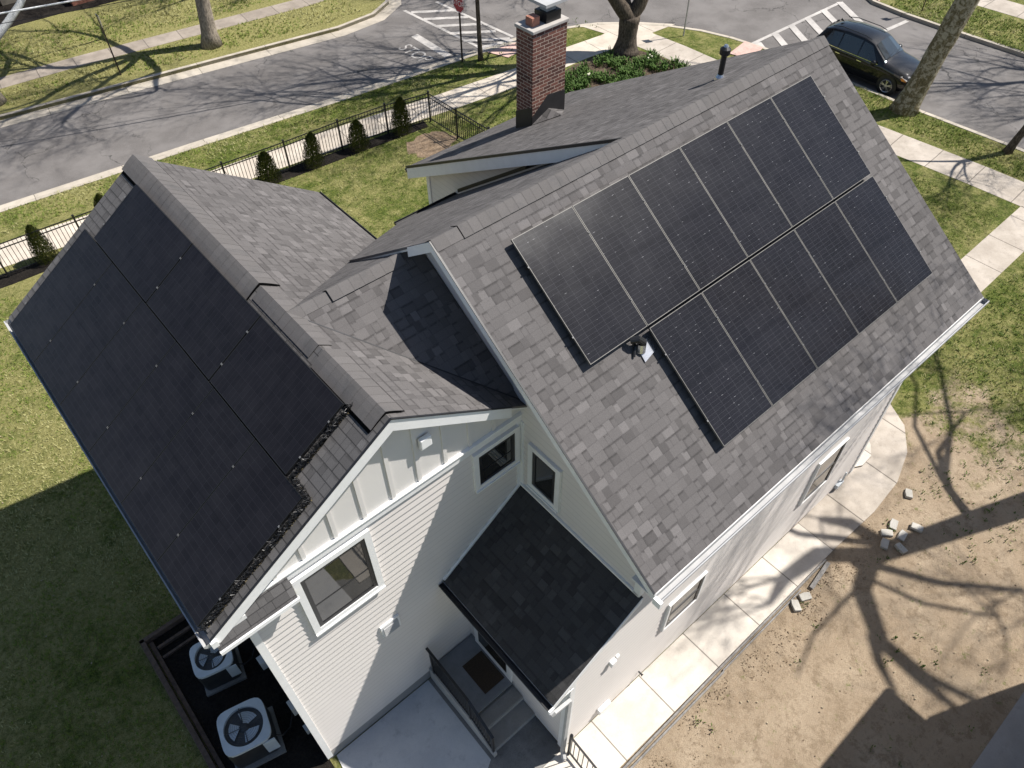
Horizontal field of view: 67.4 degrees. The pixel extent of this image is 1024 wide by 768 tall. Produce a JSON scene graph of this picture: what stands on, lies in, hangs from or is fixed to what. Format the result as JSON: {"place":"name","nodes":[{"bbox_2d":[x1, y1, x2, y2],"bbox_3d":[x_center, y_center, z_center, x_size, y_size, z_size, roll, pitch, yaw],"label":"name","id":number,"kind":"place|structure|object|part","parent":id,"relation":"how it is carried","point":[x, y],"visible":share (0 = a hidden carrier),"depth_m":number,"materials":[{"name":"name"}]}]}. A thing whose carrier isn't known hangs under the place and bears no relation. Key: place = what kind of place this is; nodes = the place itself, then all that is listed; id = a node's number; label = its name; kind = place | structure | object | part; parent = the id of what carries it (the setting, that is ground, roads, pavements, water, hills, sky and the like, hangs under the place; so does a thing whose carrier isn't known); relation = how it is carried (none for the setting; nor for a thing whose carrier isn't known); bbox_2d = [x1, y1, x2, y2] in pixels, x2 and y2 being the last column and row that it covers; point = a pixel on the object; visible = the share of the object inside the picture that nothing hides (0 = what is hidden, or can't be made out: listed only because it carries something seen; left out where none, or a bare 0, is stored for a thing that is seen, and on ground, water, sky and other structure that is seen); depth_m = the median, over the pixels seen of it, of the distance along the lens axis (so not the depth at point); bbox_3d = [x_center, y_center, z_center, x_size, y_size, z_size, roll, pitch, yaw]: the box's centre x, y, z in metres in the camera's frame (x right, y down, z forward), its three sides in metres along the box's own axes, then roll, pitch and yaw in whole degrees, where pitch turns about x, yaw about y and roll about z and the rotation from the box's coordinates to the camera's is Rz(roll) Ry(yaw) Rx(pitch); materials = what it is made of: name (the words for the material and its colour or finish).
{"place":"outdoors","nodes":[
{"label":"outdoors","id":0,"kind":"place"},
{"bbox_2d":[0,0,323,88],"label":"sidewalk","id":1,"kind":"structure","parent":0,"point":[77,61],"depth_m":33.53,"materials":[{"name":"beige concrete"}]},
{"bbox_2d":[0,0,388,119],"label":"lawn","id":2,"kind":"structure","parent":0,"point":[365,7],"depth_m":33.91,"materials":[{"name":"green plant"}]},
{"bbox_2d":[0,92,6,106],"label":"street tree","id":3,"kind":"object","parent":2,"relation":"on","point":[3,100],"visible":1,"depth_m":30.18,"materials":[{"name":"grey plant"}]},
{"bbox_2d":[0,0,25,39],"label":"leaning tree","id":4,"kind":"object","parent":2,"relation":"on","point":[10,17],"visible":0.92,"depth_m":29.91,"materials":[{"name":"grey plant"}]},
{"bbox_2d":[0,0,92,5],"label":"brick house","id":5,"kind":"structure","parent":2,"relation":"on","point":[7,2],"depth_m":36.31,"materials":[{"name":"brick"}]},
{"bbox_2d":[0,0,117,27],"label":"garden bed","id":6,"kind":"object","parent":2,"relation":"on","point":[46,10],"visible":0.56,"depth_m":36.04,"materials":[{"name":"brown soil"}]},
{"bbox_2d":[95,14,121,74],"bbox_3d":[-16.164,-13.575,30.821,0.050,2.450,0.300,-33,56,-25],"label":"sign post","id":7,"kind":"object","parent":2,"relation":"on","point":[98,19],"visible":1,"depth_m":30.64,"materials":[{"name":"metal"}]},
{"bbox_2d":[195,0,222,49],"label":"street tree","id":8,"kind":"object","parent":2,"relation":"on","point":[210,39],"visible":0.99,"depth_m":32.67,"materials":[{"name":"grey plant"}]},
{"bbox_2d":[0,36,611,267],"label":"sidewalk","id":9,"kind":"structure","parent":0,"point":[486,87],"depth_m":29.05,"materials":[{"name":"beige concrete"}]},
{"bbox_2d":[0,0,1023,767],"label":"lawn","id":10,"kind":"structure","parent":0,"point":[820,707],"depth_m":16.52,"materials":[{"name":"green plant"}]},
{"bbox_2d":[0,121,428,288],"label":"mulch bed","id":11,"kind":"object","parent":10,"relation":"on","point":[37,268],"visible":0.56,"depth_m":27.11,"materials":[{"name":"brown soil"}]},
{"bbox_2d":[24,224,58,265],"bbox_3d":[-14.428,-4.310,23.387,0.771,1.364,0.782,-33,56,-25],"label":"arborvitae","id":12,"kind":"object","parent":11,"relation":"on","point":[29,228],"visible":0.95,"depth_m":23.39,"materials":[{"name":"green plant"}]},
{"bbox_2d":[93,193,102,206],"bbox_3d":[-12.712,-5.294,24.084,0.899,1.591,0.932,6,46,6],"label":"arborvitae","id":13,"kind":"object","parent":11,"relation":"on","point":[97,198],"visible":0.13,"depth_m":23.58,"materials":[{"name":"green plant"}]},
{"bbox_2d":[254,151,282,183],"bbox_3d":[-8.351,-7.365,26.095,0.963,1.228,0.928,19,48,16],"label":"arborvitae","id":14,"kind":"object","parent":11,"relation":"on","point":[265,168],"visible":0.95,"depth_m":26.02,"materials":[{"name":"green plant"}]},
{"bbox_2d":[302,131,324,169],"bbox_3d":[-6.949,-8.176,26.703,0.780,1.364,0.809,34,54,23],"label":"arborvitae","id":15,"kind":"object","parent":11,"relation":"on","point":[312,149],"visible":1,"depth_m":26.68,"materials":[{"name":"green plant"}]},
{"bbox_2d":[347,119,369,152],"bbox_3d":[-5.524,-8.941,27.481,0.873,1.176,0.906,-28,55,-22],"label":"arborvitae","id":16,"kind":"object","parent":11,"relation":"on","point":[356,128],"visible":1,"depth_m":27.43,"materials":[{"name":"green plant"}]},
{"bbox_2d":[390,96,412,135],"bbox_3d":[-4.068,-9.839,28.059,0.863,1.473,0.832,-13,53,-14],"label":"arborvitae","id":17,"kind":"object","parent":11,"relation":"on","point":[400,114],"visible":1,"depth_m":28.04,"materials":[{"name":"green plant"}]},
{"bbox_2d":[153,619,334,767],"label":"mulch bed","id":18,"kind":"object","parent":10,"relation":"on","point":[303,749],"visible":0.33,"depth_m":14.99,"materials":[{"name":"black soil"}]},
{"bbox_2d":[139,613,224,767],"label":"timber edging","id":19,"kind":"object","parent":18,"relation":"on","point":[149,639],"visible":0.69,"depth_m":15.12,"materials":[{"name":"brown wood"}]},
{"bbox_2d":[189,642,254,696],"bbox_3d":[-5.617,5.408,15.146,1.170,0.753,0.792,-22,52,-18],"label":"air conditioner","id":20,"kind":"object","parent":18,"relation":"on","point":[215,671],"visible":0.73,"depth_m":14.86,"materials":[{"name":"metal"}]},
{"bbox_2d":[217,698,292,767],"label":"air conditioner","id":21,"kind":"object","parent":18,"relation":"on","point":[250,734],"visible":0.99,"depth_m":13.95,"materials":[{"name":"metal"}]},
{"bbox_2d":[0,91,489,277],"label":"fence","id":22,"kind":"object","parent":10,"relation":"on","point":[341,143],"visible":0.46,"depth_m":27.02,"materials":[{"name":"black metal"}]},
{"bbox_2d":[337,680,490,767],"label":"concrete pad","id":23,"kind":"object","parent":10,"relation":"on","point":[422,726],"visible":1,"depth_m":14.44,"materials":[{"name":"grey concrete"}]},
{"bbox_2d":[406,131,456,157],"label":"bare earth","id":24,"kind":"structure","parent":10,"relation":"on","point":[425,145],"depth_m":28.10,"materials":[{"name":"brown soil"}]},
{"bbox_2d":[453,0,463,61],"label":"stop sign","id":25,"kind":"object","parent":10,"relation":"on","point":[458,5],"visible":1,"depth_m":30.69,"materials":[{"name":"metal"}]},
{"bbox_2d":[475,0,482,60],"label":"post","id":26,"kind":"object","parent":10,"relation":"on","point":[479,38],"visible":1,"depth_m":31.37,"materials":[{"name":"brown wood"}]},
{"bbox_2d":[428,678,560,767],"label":"concrete pad","id":27,"kind":"object","parent":10,"relation":"on","point":[532,742],"visible":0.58,"depth_m":14.36,"materials":[{"name":"grey concrete"}]},
{"bbox_2d":[429,634,534,757],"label":"entry steps","id":28,"kind":"structure","parent":27,"relation":"on","point":[506,713],"depth_m":14.60,"materials":[{"name":"concrete"}]},
{"bbox_2d":[426,647,494,752],"bbox_3d":[-0.948,5.821,14.130,0.050,1.358,1.890,-33,56,-25],"label":"stair railing","id":29,"kind":"object","parent":28,"relation":"on","point":[456,687],"visible":1,"depth_m":13.97,"materials":[{"name":"black metal"}]},
{"bbox_2d":[462,651,503,693],"bbox_3d":[-0.554,5.548,14.801,0.480,0.020,0.700,-33,56,-25],"label":"doormat","id":30,"kind":"object","parent":28,"relation":"on","point":[483,672],"visible":1,"depth_m":14.79,"materials":[{"name":"black fabric"}]},
{"bbox_2d":[3,0,988,760],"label":"house","id":31,"kind":"structure","parent":10,"relation":"on","point":[535,504],"depth_m":11.70,"materials":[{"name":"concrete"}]},
{"bbox_2d":[10,229,112,362],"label":"solar panel","id":32,"kind":"object","parent":31,"relation":"attached to","point":[81,267],"visible":0.97,"depth_m":12.37,"materials":[{"name":"glass"}]},
{"bbox_2d":[34,263,143,404],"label":"solar panel","id":33,"kind":"object","parent":31,"relation":"attached to","point":[87,331],"visible":0.98,"depth_m":11.79,"materials":[{"name":"glass"}]},
{"bbox_2d":[60,300,176,451],"bbox_3d":[-5.774,-0.136,11.233,1.731,1.120,1.182,-33,56,-25],"label":"solar panel","id":34,"kind":"object","parent":31,"relation":"attached to","point":[127,361],"visible":0.97,"depth_m":11.21,"materials":[{"name":"glass"}]},
{"bbox_2d":[94,184,193,301],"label":"solar panel","id":35,"kind":"object","parent":31,"relation":"attached to","point":[144,242],"visible":0.97,"depth_m":11.87,"materials":[{"name":"glass"}]},
{"bbox_2d":[89,342,213,502],"bbox_3d":[-5.019,0.515,10.653,1.731,1.120,1.182,-33,56,-25],"label":"solar panel","id":36,"kind":"object","parent":31,"relation":"attached to","point":[151,419],"visible":0.97,"depth_m":10.62,"materials":[{"name":"glass"}]},
{"bbox_2d":[121,388,256,561],"bbox_3d":[-4.264,1.167,10.072,1.731,1.120,1.182,-33,56,-25],"label":"solar panel","id":37,"kind":"object","parent":31,"relation":"attached to","point":[189,470],"visible":0.98,"depth_m":10.04,"materials":[{"name":"glass"}]},
{"bbox_2d":[147,244,261,379],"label":"solar panel","id":38,"kind":"object","parent":31,"relation":"attached to","point":[208,315],"visible":0.97,"depth_m":10.83,"materials":[{"name":"glass"}]},
{"bbox_2d":[157,440,303,626],"bbox_3d":[-3.509,1.818,9.492,1.731,1.120,1.182,-33,56,-25],"label":"solar panel","id":39,"kind":"object","parent":31,"relation":"attached to","point":[233,525],"visible":1,"depth_m":9.46,"materials":[{"name":"glass"}]},
{"bbox_2d":[196,401,352,632],"bbox_3d":[-2.849,1.617,9.264,2.804,1.838,0.521,-33,56,-25],"label":"wire guard","id":40,"kind":"object","parent":31,"relation":"attached to","point":[300,468],"visible":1,"depth_m":9.22,"materials":[{"name":"black metal"}]},
{"bbox_2d":[210,317,344,474],"bbox_3d":[-3.059,0.103,9.853,0.964,0.631,2.070,-33,56,-25],"label":"solar panel","id":41,"kind":"object","parent":31,"relation":"attached to","point":[282,399],"visible":0.99,"depth_m":9.79,"materials":[{"name":"glass"}]},
{"bbox_2d":[290,528,385,636],"bbox_3d":[-2.392,2.805,10.774,1.200,1.635,0.085,-33,56,-25],"label":"window","id":42,"kind":"structure","parent":31,"relation":"in","point":[350,575],"depth_m":10.72,"materials":[{"name":"clear glass"}]},
{"bbox_2d":[474,628,512,682],"bbox_3d":[-0.372,4.671,14.133,0.044,2.180,1.100,-33,56,-25],"label":"door","id":43,"kind":"structure","parent":31,"relation":"in","point":[479,639],"depth_m":14.65,"materials":[{"name":"white glass"}]},
{"bbox_2d":[471,425,520,493],"bbox_3d":[-0.229,1.150,11.731,0.890,0.945,0.085,-33,56,-25],"label":"window","id":44,"kind":"structure","parent":31,"relation":"in","point":[494,460],"depth_m":11.71,"materials":[{"name":"clear glass"}]},
{"bbox_2d":[526,441,562,513],"bbox_3d":[0.493,1.468,11.923,0.085,1.125,0.720,-33,56,-25],"label":"window","id":45,"kind":"structure","parent":31,"relation":"in","point":[544,477],"depth_m":11.89,"materials":[{"name":"clear glass"}]},
{"bbox_2d":[510,207,646,364],"bbox_3d":[0.960,-1.396,10.757,1.182,1.203,1.666,-33,56,-25],"label":"solar panel","id":46,"kind":"object","parent":31,"relation":"attached to","point":[568,267],"visible":1,"depth_m":10.73,"materials":[{"name":"glass"}]},
{"bbox_2d":[572,176,699,325],"bbox_3d":[1.833,-1.968,11.249,1.182,1.203,1.666,-33,56,-25],"label":"solar panel","id":47,"kind":"object","parent":31,"relation":"attached to","point":[638,251],"visible":1,"depth_m":11.23,"materials":[{"name":"glass"}]},
{"bbox_2d":[660,570,707,631],"bbox_3d":[3.093,3.921,13.855,1.000,1.070,0.062,-33,56,-25],"label":"window","id":48,"kind":"structure","parent":31,"relation":"in","point":[690,594],"depth_m":13.81,"materials":[{"name":"white glass"}]},
{"bbox_2d":[628,148,747,289],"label":"solar panel","id":49,"kind":"object","parent":31,"relation":"attached to","point":[689,218],"visible":1,"depth_m":11.72,"materials":[{"name":"glass"}]},
{"bbox_2d":[649,293,772,446],"bbox_3d":[2.941,-0.229,11.305,1.182,1.203,1.666,-33,56,-25],"label":"solar panel","id":50,"kind":"object","parent":31,"relation":"attached to","point":[711,368],"visible":1,"depth_m":11.28,"materials":[{"name":"glass"}]},
{"bbox_2d":[679,121,791,256],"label":"solar panel","id":51,"kind":"object","parent":31,"relation":"attached to","point":[737,189],"visible":1,"depth_m":12.21,"materials":[{"name":"glass"}]},
{"bbox_2d":[701,260,816,405],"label":"solar panel","id":52,"kind":"object","parent":31,"relation":"attached to","point":[760,332],"visible":1,"depth_m":11.78,"materials":[{"name":"glass"}]},
{"bbox_2d":[727,98,832,226],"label":"solar panel","id":53,"kind":"object","parent":31,"relation":"attached to","point":[780,161],"visible":1,"depth_m":12.71,"materials":[{"name":"glass"}]},
{"bbox_2d":[750,230,858,368],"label":"solar panel","id":54,"kind":"object","parent":31,"relation":"attached to","point":[805,299],"visible":1,"depth_m":12.27,"materials":[{"name":"glass"}]},
{"bbox_2d":[770,75,870,198],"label":"solar panel","id":55,"kind":"object","parent":31,"relation":"attached to","point":[816,128],"visible":1,"depth_m":13.20,"materials":[{"name":"glass"}]},
{"bbox_2d":[798,437,849,505],"bbox_3d":[6.383,1.807,15.762,1.000,1.500,0.062,-33,56,-25],"label":"window","id":56,"kind":"structure","parent":31,"relation":"in","point":[824,469],"depth_m":15.70,"materials":[{"name":"white glass"}]},
{"bbox_2d":[793,202,896,333],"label":"solar panel","id":57,"kind":"object","parent":31,"relation":"attached to","point":[846,267],"visible":1,"depth_m":12.76,"materials":[{"name":"glass"}]},
{"bbox_2d":[834,176,931,301],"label":"solar panel","id":58,"kind":"object","parent":31,"relation":"attached to","point":[884,239],"visible":1,"depth_m":13.26,"materials":[{"name":"glass"}]},
{"bbox_2d":[488,42,515,56],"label":"ramp","id":59,"kind":"structure","parent":10,"relation":"on","point":[506,51],"depth_m":32.83,"materials":[{"name":"beige concrete"}]},
{"bbox_2d":[566,51,676,91],"bbox_3d":[3.929,-12.169,30.983,6.350,0.010,4.000,-33,56,-25],"label":"garden bed","id":60,"kind":"object","parent":10,"relation":"on","point":[594,83],"visible":0.24,"depth_m":31.75,"materials":[{"name":"green plant"}]},
{"bbox_2d":[564,46,690,93],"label":"bulb plants","id":61,"kind":"object","parent":60,"relation":"on","point":[584,80],"visible":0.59,"depth_m":31.39,"materials":[{"name":"green plant"}]},
{"bbox_2d":[608,0,647,57],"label":"street tree","id":62,"kind":"object","parent":10,"relation":"on","point":[628,13],"visible":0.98,"depth_m":31.54,"materials":[{"name":"brown plant"}]},
{"bbox_2d":[683,0,689,35],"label":"sign post","id":63,"kind":"object","parent":10,"relation":"on","point":[686,17],"visible":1,"depth_m":33.08,"materials":[{"name":"metal"}]},
{"bbox_2d":[406,17,1023,767],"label":"weeds","id":64,"kind":"object","parent":10,"relation":"on","point":[900,401],"visible":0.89,"depth_m":20.13,"materials":[{"name":"green plant"}]},
{"bbox_2d":[623,559,825,767],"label":"edging board","id":65,"kind":"object","parent":10,"relation":"on","point":[632,759],"visible":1,"depth_m":15.15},
{"bbox_2d":[730,41,762,54],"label":"ramp","id":66,"kind":"structure","parent":10,"relation":"on","point":[745,47],"depth_m":32.72,"materials":[{"name":"beige concrete"}]},
{"bbox_2d":[790,600,801,611],"bbox_3d":[5.958,4.656,16.135,0.170,0.077,0.262,-4,46,-8],"label":"paving stone","id":67,"kind":"object","parent":10,"relation":"on","point":[795,606],"visible":1,"depth_m":16.09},
{"bbox_2d":[798,592,811,601],"bbox_3d":[6.211,4.507,16.281,0.262,0.077,0.170,-13,54,-13],"label":"paving stone","id":68,"kind":"object","parent":10,"relation":"on","point":[804,596],"visible":1,"depth_m":16.25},
{"bbox_2d":[810,561,830,588],"bbox_3d":[6.648,4.125,16.578,0.090,0.035,0.808,33,57,26],"label":"loose board","id":69,"kind":"object","parent":10,"relation":"on","point":[820,575],"visible":1,"depth_m":16.56,"materials":[{"name":"grey wood"}]},
{"bbox_2d":[649,442,1020,767],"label":"clods","id":70,"kind":"object","parent":10,"relation":"on","point":[795,644],"visible":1,"depth_m":15.69,"materials":[{"name":"brown soil"}]},
{"bbox_2d":[880,538,888,549],"bbox_3d":[8.282,3.555,17.083,0.170,0.076,0.262,20,52,17],"label":"paving stone","id":71,"kind":"object","parent":10,"relation":"on","point":[884,543],"visible":1,"depth_m":17.05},
{"bbox_2d":[880,529,892,536],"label":"paving stone","id":72,"kind":"object","parent":10,"relation":"on","point":[886,532],"visible":1,"depth_m":17.23,"materials":[{"name":"grey stone"}]},
{"bbox_2d":[888,518,898,530],"bbox_3d":[8.635,3.182,17.396,0.170,0.076,0.262,21,60,15],"label":"paving stone","id":73,"kind":"object","parent":10,"relation":"on","point":[893,523],"visible":1,"depth_m":17.36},
{"bbox_2d":[894,542,907,554],"bbox_3d":[8.608,3.640,17.009,0.170,0.076,0.262,-19,51,-26],"label":"paving stone","id":74,"kind":"object","parent":10,"relation":"on","point":[901,547],"visible":1,"depth_m":16.97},
{"bbox_2d":[896,529,907,540],"bbox_3d":[8.746,3.401,17.226,0.170,0.076,0.262,33,61,19],"label":"paving stone","id":75,"kind":"object","parent":10,"relation":"on","point":[902,534],"visible":1,"depth_m":17.19,"materials":[{"name":"grey stone"}]},
{"bbox_2d":[904,488,912,499],"bbox_3d":[9.264,2.565,17.950,0.170,0.076,0.262,13,44,8],"label":"paving stone","id":76,"kind":"object","parent":10,"relation":"on","point":[908,493],"visible":1,"depth_m":17.90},
{"bbox_2d":[910,522,923,532],"bbox_3d":[9.137,3.239,17.331,0.262,0.076,0.170,23,52,16],"label":"paving stone","id":77,"kind":"object","parent":10,"relation":"on","point":[916,527],"visible":1,"depth_m":17.30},
{"bbox_2d":[889,0,979,116],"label":"street tree","id":78,"kind":"object","parent":10,"relation":"on","point":[908,100],"visible":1,"depth_m":27.71,"materials":[{"name":"brown plant"}]},
{"bbox_2d":[984,0,1023,154],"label":"street tree","id":79,"kind":"object","parent":10,"relation":"on","point":[1010,147],"visible":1,"depth_m":27.08,"materials":[{"name":"brown plant"}]},
{"bbox_2d":[0,0,1023,204],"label":"road","id":80,"kind":"structure","parent":0,"point":[977,86],"depth_m":31.41,"materials":[{"name":"grey asphalt"}]},
{"bbox_2d":[0,0,388,118],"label":"kerb","id":81,"kind":"structure","parent":80,"relation":"on","point":[375,11],"depth_m":32.44,"materials":[{"name":"concrete"}]},
{"bbox_2d":[0,0,515,208],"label":"gutter pan","id":82,"kind":"object","parent":80,"relation":"on","point":[388,9],"visible":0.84,"depth_m":31.29,"materials":[{"name":"concrete"}]},
{"bbox_2d":[399,44,432,60],"bbox_3d":[-4.136,-14.234,33.061,0.656,0.001,1.817,-33,56,-25],"label":"road lettering","id":83,"kind":"object","parent":80,"relation":"on","point":[416,52],"visible":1,"depth_m":33.05,"materials":[{"name":"paint"}]},
{"bbox_2d":[0,22,1023,212],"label":"kerb","id":84,"kind":"structure","parent":80,"relation":"on","point":[395,81],"depth_m":29.42,"materials":[{"name":"concrete"}]},
{"bbox_2d":[403,1,908,56],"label":"road marking","id":85,"kind":"object","parent":80,"relation":"on","point":[775,34],"visible":0.77,"depth_m":34.38,"materials":[{"name":"paint"}]},
{"bbox_2d":[816,16,919,95],"bbox_3d":[14.451,-13.284,30.904,2.180,1.830,4.470,-35,57,-26],"label":"parked car","id":86,"kind":"object","parent":80,"relation":"on","point":[883,61],"visible":0.7,"depth_m":30.35,"materials":[{"name":"black paint"}]},
{"bbox_3d":[12.939,-13.954,30.926,0.228,0.499,0.660,-35,57,-26],"label":"side window","id":87,"kind":"part","parent":86,"relation":"part of","materials":[{"name":"black glass"}]},
{"bbox_3d":[13.479,-13.510,30.537,0.222,0.534,0.820,-35,57,-26],"label":"side window","id":88,"kind":"part","parent":86,"relation":"part of","materials":[{"name":"black glass"}]},
{"bbox_3d":[14.082,-12.998,30.127,0.225,0.557,0.840,-35,57,-26],"label":"side window","id":89,"kind":"part","parent":86,"relation":"part of","materials":[{"name":"black glass"}]},
{"bbox_2d":[868,0,1023,56],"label":"kerb","id":90,"kind":"structure","parent":80,"relation":"on","point":[937,25],"depth_m":34.19,"materials":[{"name":"concrete"}]},
{"bbox_2d":[0,317,1023,765],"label":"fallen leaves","id":91,"kind":"object","parent":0,"point":[816,597],"visible":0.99,"depth_m":16.02,"materials":[{"name":"brown plant"}]},
{"bbox_2d":[567,22,673,48],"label":"sidewalk","id":92,"kind":"structure","parent":0,"point":[608,37],"depth_m":33.88,"materials":[{"name":"beige concrete"}]},
{"bbox_2d":[543,523,832,767],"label":"path","id":93,"kind":"structure","parent":0,"point":[629,721],"depth_m":15.46,"materials":[{"name":"concrete"}]},
{"bbox_2d":[567,734,596,767],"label":"yard gate","id":94,"kind":"structure","parent":93,"relation":"on","point":[571,739],"depth_m":13.58,"materials":[{"name":"black metal"}]},
{"bbox_2d":[637,34,1023,206],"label":"sidewalk","id":95,"kind":"structure","parent":0,"point":[989,180],"depth_m":27.14,"materials":[{"name":"concrete"}]},
{"bbox_2d":[799,404,906,549],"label":"path end","id":96,"kind":"structure","parent":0,"point":[833,518],"depth_m":18.03,"materials":[{"name":"concrete"}]},
{"bbox_2d":[854,442,870,467],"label":"step slab","id":97,"kind":"structure","parent":96,"relation":"on","point":[864,457],"depth_m":18.59,"materials":[{"name":"concrete"}]},
{"bbox_2d":[877,0,1023,50],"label":"lawn","id":98,"kind":"structure","parent":0,"point":[979,18],"depth_m":34.57,"materials":[{"name":"green plant"}]},
{"bbox_2d":[961,207,1023,291],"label":"walkway","id":99,"kind":"structure","parent":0,"point":[993,255],"depth_m":23.76,"materials":[{"name":"concrete"}]},
{"bbox_2d":[972,692,1023,767],"bbox_3d":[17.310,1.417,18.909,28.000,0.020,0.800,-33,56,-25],"label":"driveway","id":100,"kind":"structure","parent":0,"point":[1004,747],"depth_m":14.31,"materials":[{"name":"concrete"}]},
{"bbox_2d":[977,0,1023,18],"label":"sidewalk","id":101,"kind":"structure","parent":0,"point":[1007,7],"depth_m":35.33,"materials":[{"name":"concrete"}]},
{"bbox_3d":[-28.176,-8.011,24.104,1.200,5.400,0.278,-33,56,-25],"label":"utility pole","id":102,"kind":"object","parent":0,"visible":0},
{"bbox_2d":[0,0,78,13],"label":"overhead cable","id":103,"kind":"object","parent":102,"relation":"attached to","point":[38,6],"visible":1,"depth_m":25.58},
{"bbox_2d":[0,0,131,23],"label":"overhead cable","id":104,"kind":"object","parent":102,"relation":"attached to","point":[64,12],"visible":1,"depth_m":26.25,"materials":[{"name":"black metal"}]}
]}

